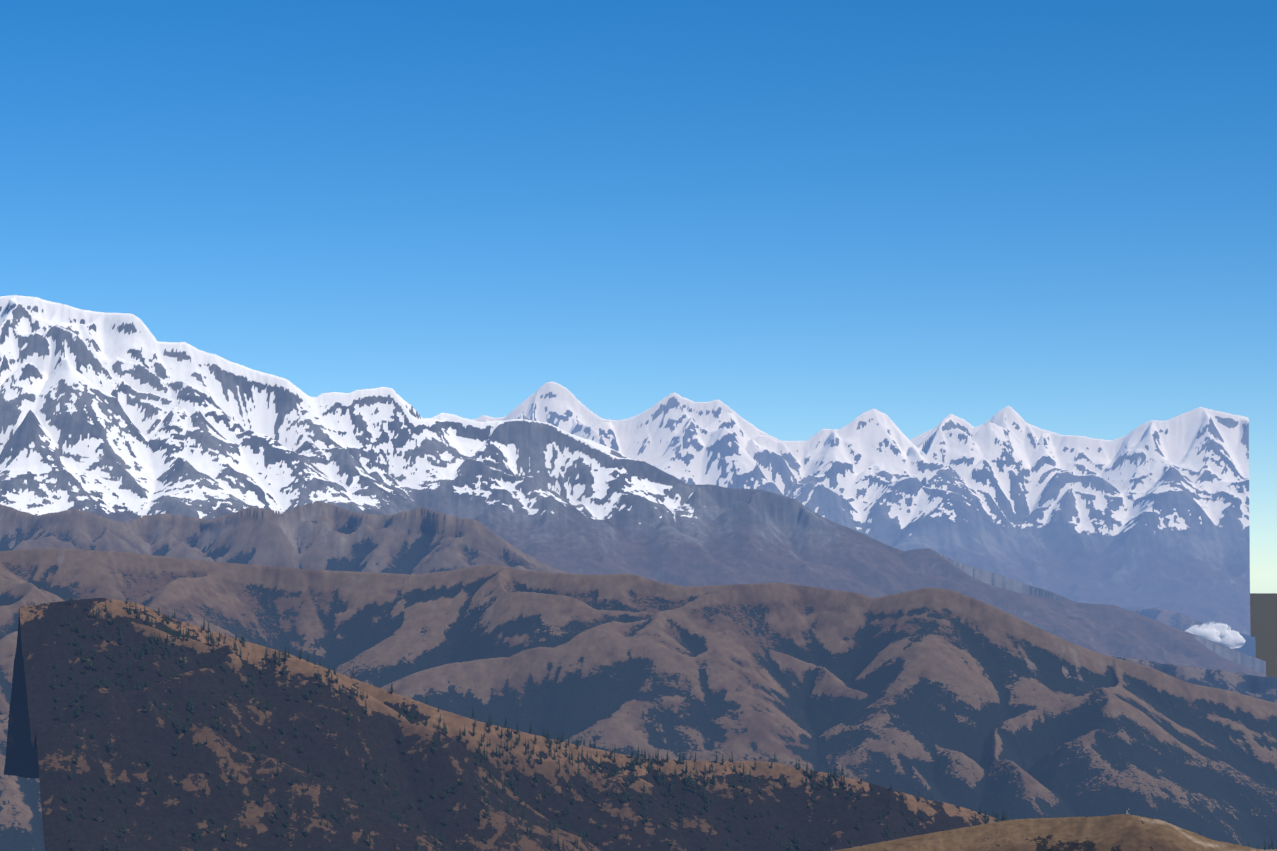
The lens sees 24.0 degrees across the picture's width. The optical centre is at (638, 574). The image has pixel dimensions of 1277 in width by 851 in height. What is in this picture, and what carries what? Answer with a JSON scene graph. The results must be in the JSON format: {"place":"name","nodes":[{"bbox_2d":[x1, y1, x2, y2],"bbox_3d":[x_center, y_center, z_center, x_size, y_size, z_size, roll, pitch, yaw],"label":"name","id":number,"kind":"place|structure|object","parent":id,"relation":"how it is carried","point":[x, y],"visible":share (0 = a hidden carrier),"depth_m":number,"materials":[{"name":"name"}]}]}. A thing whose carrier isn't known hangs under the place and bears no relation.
{"place":"outdoors","nodes":[
{"label":"outdoors","id":0,"kind":"place"},
{"bbox_2d":[0,295,1266,676],"bbox_3d":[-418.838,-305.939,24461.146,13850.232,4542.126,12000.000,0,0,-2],"label":"massif","id":1,"kind":"object","parent":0,"point":[124,417],"depth_m":26969.19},
{"bbox_2d":[4,598,1267,850],"bbox_3d":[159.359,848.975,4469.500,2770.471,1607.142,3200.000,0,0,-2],"label":"ridge terrain","id":2,"kind":"structure","parent":0,"point":[42,746],"depth_m":5131.98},
{"bbox_2d":[55,608,1078,850],"bbox_3d":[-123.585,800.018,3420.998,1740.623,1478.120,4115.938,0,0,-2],"label":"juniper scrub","id":3,"kind":"object","parent":2,"relation":"on","point":[617,794],"visible":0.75,"depth_m":5146.08,"materials":[{"name":"green plant"}]},
{"bbox_2d":[52,596,1276,850],"bbox_3d":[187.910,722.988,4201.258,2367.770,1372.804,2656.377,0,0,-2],"label":"trees","id":4,"kind":"object","parent":2,"relation":"on","point":[638,760],"visible":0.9,"depth_m":5244.16,"materials":[{"name":"green plant"}]},
{"bbox_2d":[0,548,1276,850],"bbox_3d":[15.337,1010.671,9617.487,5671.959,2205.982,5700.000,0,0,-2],"label":"ridge terrain","id":5,"kind":"structure","parent":0,"point":[952,698],"depth_m":10395.73,"materials":[{"name":"brown soil"}]},
{"bbox_2d":[0,501,1276,702],"bbox_3d":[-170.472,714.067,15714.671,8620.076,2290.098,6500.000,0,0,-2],"label":"ridge terrain","id":6,"kind":"structure","parent":0,"point":[316,535],"depth_m":17268.07,"materials":[{"name":"grey stone"}]},
{"bbox_2d":[0,0,1276,592],"label":"sky","id":7,"kind":"structure","parent":0,"point":[804,218],"materials":[{"name":"blue"}]},
{"bbox_2d":[473,382,1250,635],"bbox_3d":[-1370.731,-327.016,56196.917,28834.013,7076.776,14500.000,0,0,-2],"label":"snowy mountain range","id":8,"kind":"structure","parent":0,"point":[1151,514],"depth_m":58199.39,"materials":[{"name":"white snow"}]},
{"bbox_2d":[834,814,1276,850],"bbox_3d":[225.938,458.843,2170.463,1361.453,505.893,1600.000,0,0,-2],"label":"ridge terrain","id":9,"kind":"structure","parent":0,"point":[1120,832],"depth_m":2563.48,"materials":[{"name":"brown soil"}]},
{"bbox_2d":[1131,608,1255,657],"bbox_3d":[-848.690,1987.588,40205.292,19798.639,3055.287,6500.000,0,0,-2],"label":"distant hill","id":10,"kind":"structure","parent":0,"point":[1181,621],"depth_m":41445.82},
{"bbox_2d":[1185,622,1245,648],"bbox_3d":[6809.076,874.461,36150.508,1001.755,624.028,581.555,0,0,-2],"label":"cloud","id":11,"kind":"structure","parent":0,"point":[1223,634],"depth_m":36021.73,"materials":[{"name":"white"}]},
{"bbox_2d":[1250,593,1276,676],"bbox_3d":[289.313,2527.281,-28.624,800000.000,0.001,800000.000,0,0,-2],"label":"ground","id":12,"kind":"structure","parent":0,"point":[1263,617],"depth_m":143196.75,"materials":[{"name":"grey"}]}
]}

